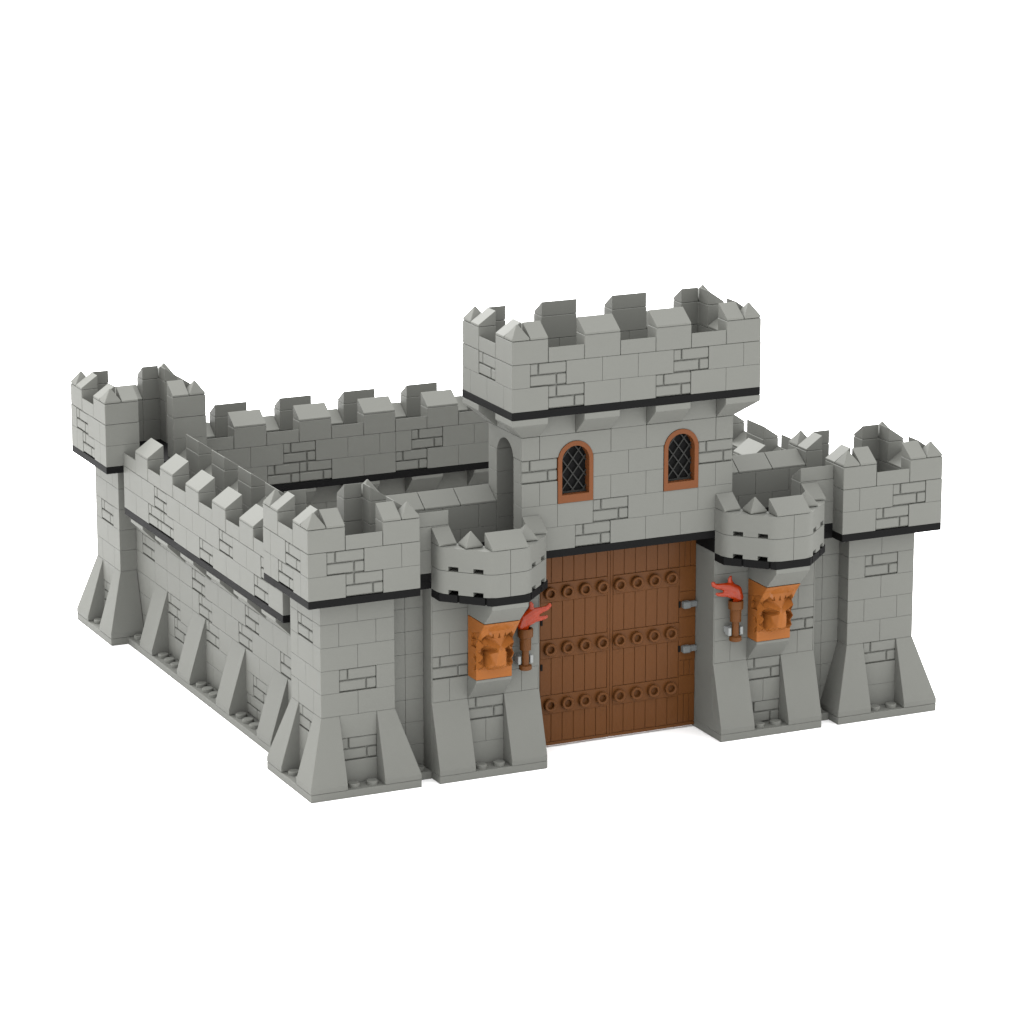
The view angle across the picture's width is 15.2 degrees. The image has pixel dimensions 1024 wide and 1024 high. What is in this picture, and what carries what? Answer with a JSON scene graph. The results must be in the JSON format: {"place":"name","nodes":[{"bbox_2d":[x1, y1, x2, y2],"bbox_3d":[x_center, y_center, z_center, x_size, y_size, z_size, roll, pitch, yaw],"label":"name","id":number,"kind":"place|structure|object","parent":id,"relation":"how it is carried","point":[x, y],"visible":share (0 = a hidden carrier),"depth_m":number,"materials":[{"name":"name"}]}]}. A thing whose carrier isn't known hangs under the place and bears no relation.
{"place":"outdoors","nodes":[
{"label":"outdoors","id":0,"kind":"place"},
{"bbox_2d":[263,479,421,802],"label":"corner tower","id":1,"kind":"structure","parent":0,"point":[344,574],"depth_m":1.53,"materials":[{"name":"grey plastic"}]},
{"bbox_2d":[0,0,1023,1023],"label":"ground","id":2,"kind":"structure","parent":0,"point":[261,204],"depth_m":2.25,"materials":[{"name":"white paper"}]},
{"bbox_2d":[70,363,206,645],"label":"corner tower","id":3,"kind":"structure","parent":2,"relation":"on","point":[163,404],"depth_m":1.74,"materials":[{"name":"grey plastic"}]},
{"bbox_2d":[124,434,318,751],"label":"castle wall","id":4,"kind":"structure","parent":2,"relation":"on","point":[215,635],"depth_m":1.65,"materials":[{"name":"grey plastic"}]},
{"bbox_2d":[206,382,488,513],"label":"castle wall","id":5,"kind":"structure","parent":2,"relation":"on","point":[423,437],"depth_m":1.78,"materials":[{"name":"grey plastic"}]},
{"bbox_2d":[387,484,495,779],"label":"castle wall","id":6,"kind":"structure","parent":2,"relation":"on","point":[461,512],"depth_m":1.55,"materials":[{"name":"grey plastic"}]},
{"bbox_2d":[423,515,547,783],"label":"gate tower","id":7,"kind":"structure","parent":2,"relation":"on","point":[482,711],"depth_m":1.55,"materials":[{"name":"grey plastic"}]},
{"bbox_2d":[514,602,550,670],"bbox_3d":[0.009,0.050,1.555,0.015,0.028,0.008,-7,16,-24],"label":"wall torch","id":8,"kind":"object","parent":7,"relation":"on","point":[530,616],"depth_m":1.55,"materials":[{"name":"brown plastic"}]},
{"bbox_2d":[462,285,760,745],"bbox_3d":[0.041,0.005,1.581,0.112,0.184,0.048,-7,16,-24],"label":"gatehouse","id":9,"kind":"object","parent":2,"relation":"on","point":[610,444],"visible":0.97,"depth_m":1.56,"materials":[{"name":"grey plastic"}]},
{"bbox_2d":[556,440,592,503],"bbox_3d":[0.025,-0.017,1.552,0.016,0.025,0.005,-7,16,-24],"label":"window","id":10,"kind":"structure","parent":9,"relation":"in","point":[574,469],"depth_m":1.55,"materials":[{"name":"orange plastic"}]},
{"bbox_2d":[663,429,698,490],"bbox_3d":[0.068,-0.022,1.572,0.016,0.025,0.005,-7,16,-24],"label":"window","id":11,"kind":"structure","parent":9,"relation":"in","point":[681,447],"depth_m":1.57,"materials":[{"name":"orange plastic"}]},
{"bbox_2d":[692,482,825,741],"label":"gate tower","id":12,"kind":"structure","parent":2,"relation":"on","point":[759,679],"depth_m":1.60,"materials":[{"name":"grey plastic"}]},
{"bbox_2d":[711,576,743,641],"bbox_3d":[0.089,0.040,1.591,0.015,0.028,0.008,-7,16,-24],"label":"wall torch","id":13,"kind":"object","parent":12,"relation":"on","point":[731,589],"depth_m":1.59,"materials":[{"name":"brown plastic"}]},
{"bbox_2d":[732,414,791,455],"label":"castle wall","id":14,"kind":"structure","parent":2,"relation":"on","point":[756,438],"depth_m":1.73,"materials":[{"name":"grey plastic"}]},
{"bbox_2d":[731,448,838,720],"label":"castle wall","id":15,"kind":"structure","parent":2,"relation":"on","point":[763,478],"depth_m":1.62,"materials":[{"name":"grey plastic"}]},
{"bbox_2d":[788,421,942,724],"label":"corner tower","id":16,"kind":"structure","parent":0,"point":[887,496],"depth_m":1.62,"materials":[{"name":"grey plastic"}]}
]}

